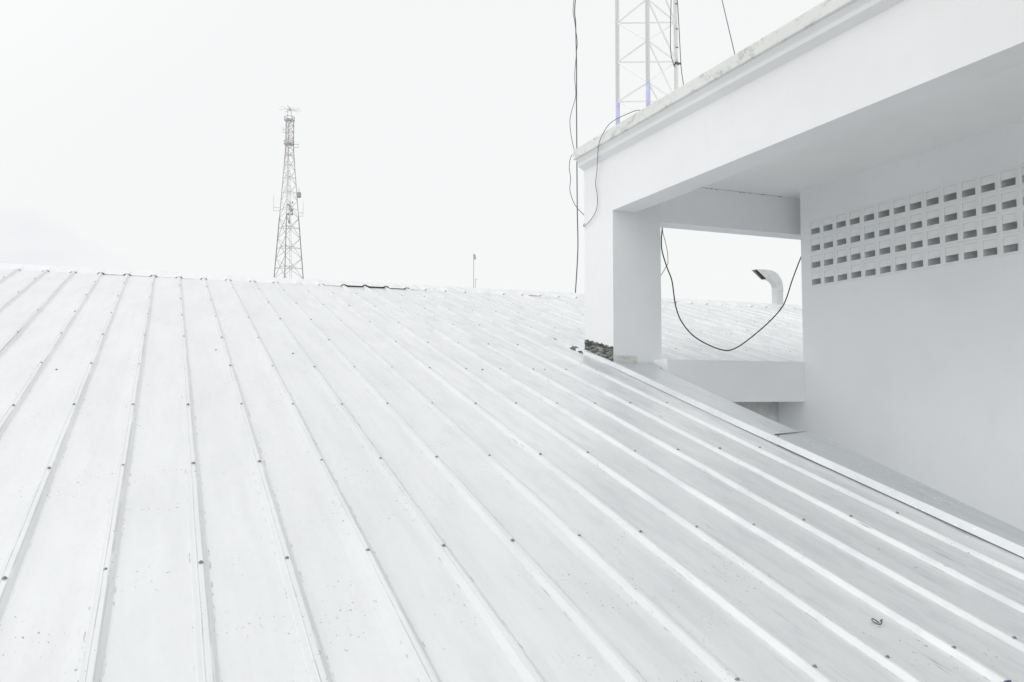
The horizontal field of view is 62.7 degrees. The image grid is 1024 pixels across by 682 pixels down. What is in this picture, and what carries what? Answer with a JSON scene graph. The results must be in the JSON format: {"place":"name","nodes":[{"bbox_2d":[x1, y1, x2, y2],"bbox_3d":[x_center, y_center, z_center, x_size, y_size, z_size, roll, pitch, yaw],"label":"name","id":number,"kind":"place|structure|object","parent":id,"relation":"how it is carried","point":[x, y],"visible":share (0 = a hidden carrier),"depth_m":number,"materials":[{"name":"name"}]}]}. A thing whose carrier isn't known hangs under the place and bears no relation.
{"place":"outdoors","nodes":[
{"label":"outdoors","id":0,"kind":"place"},
{"bbox_2d":[273,106,303,278],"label":"lattice tower","id":1,"kind":"structure","parent":0,"point":[298,194],"depth_m":141.27,"materials":[{"name":"grey metal"}]},
{"bbox_2d":[0,0,824,304],"label":"sky","id":2,"kind":"structure","parent":0,"point":[146,135],"materials":[{"name":"white"}]},
{"bbox_2d":[574,0,577,292],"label":"drop cable","id":3,"kind":"object","parent":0,"point":[576,147],"visible":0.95,"depth_m":9.19,"materials":[{"name":"grey metal"}]},
{"bbox_2d":[570,0,577,149],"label":"twisted wire","id":4,"kind":"object","parent":3,"relation":"attached to","point":[574,74],"visible":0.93,"depth_m":9.21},
{"label":"ground","id":5,"kind":"structure","parent":0,"visible":0},
{"bbox_2d":[473,253,476,287],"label":"antenna pole","id":6,"kind":"object","parent":5,"relation":"on","point":[474,256],"visible":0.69,"depth_m":70.03,"materials":[{"name":"grey metal"}]},
{"bbox_2d":[0,263,1023,681],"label":"metal roof","id":7,"kind":"structure","parent":5,"relation":"on","point":[232,479],"depth_m":4.21,"materials":[{"name":"paint"}]},
{"bbox_2d":[570,346,582,353],"bbox_3d":[0.664,0.076,9.176,0.109,0.158,0.620,2,-4,-22],"label":"debris clump","id":8,"kind":"object","parent":7,"relation":"on","point":[574,348],"visible":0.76,"depth_m":9.07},
{"bbox_2d":[752,269,782,303],"bbox_3d":[4.937,-0.953,16.219,0.637,0.825,0.155,2,-4,-22],"label":"gooseneck duct","id":9,"kind":"object","parent":7,"relation":"attached to","point":[773,278],"visible":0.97,"depth_m":16.23,"materials":[{"name":"white metal"}]},
{"bbox_2d":[573,0,1023,530],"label":"rooftop building","id":10,"kind":"structure","parent":5,"relation":"on","point":[869,154],"depth_m":7.38,"materials":[{"name":"white paint"}]},
{"bbox_2d":[569,155,583,214],"bbox_3d":[0.717,-1.680,9.074,0.224,0.708,0.007,2,-4,-22],"label":"looping wire","id":11,"kind":"object","parent":10,"relation":"attached to","point":[570,183],"visible":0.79,"depth_m":9.04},
{"bbox_2d":[583,110,639,226],"bbox_3d":[1.024,-1.693,8.414,0.290,0.882,1.300,2,-4,-22],"label":"draped wire","id":12,"kind":"object","parent":10,"relation":"hanging from","point":[597,162],"visible":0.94,"depth_m":8.63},
{"bbox_2d":[615,0,680,124],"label":"lattice mast","id":13,"kind":"object","parent":10,"relation":"on","point":[647,42],"visible":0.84,"depth_m":8.37,"materials":[{"name":"white metal"}]},
{"bbox_2d":[670,11,674,66],"bbox_3d":[1.580,-3.223,8.281,0.059,1.071,0.007,2,-4,-22],"label":"mast cable","id":14,"kind":"object","parent":13,"relation":"attached to","point":[670,37],"visible":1,"depth_m":8.25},
{"bbox_2d":[677,0,683,84],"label":"mast drop cable","id":15,"kind":"object","parent":13,"relation":"hanging from","point":[679,42],"visible":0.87,"depth_m":8.29,"materials":[{"name":"grey rubber"}]},
{"bbox_2d":[661,228,667,274],"bbox_3d":[1.595,-0.974,8.927,0.148,0.692,0.007,2,-4,-22],"label":"thin wire","id":16,"kind":"object","parent":10,"relation":"attached to","point":[667,250],"visible":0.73,"depth_m":8.94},
{"bbox_2d":[722,0,734,53],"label":"stay wire","id":17,"kind":"object","parent":10,"relation":"attached to","point":[728,27],"visible":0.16,"depth_m":6.82,"materials":[{"name":"grey metal"}]},
{"bbox_2d":[661,231,800,350],"bbox_3d":[2.507,-0.593,9.313,1.992,1.420,0.013,2,-4,-22],"label":"hanging cable","id":18,"kind":"object","parent":10,"relation":"hanging from","point":[699,339],"visible":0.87,"depth_m":9.14,"materials":[{"name":"black rubber"}]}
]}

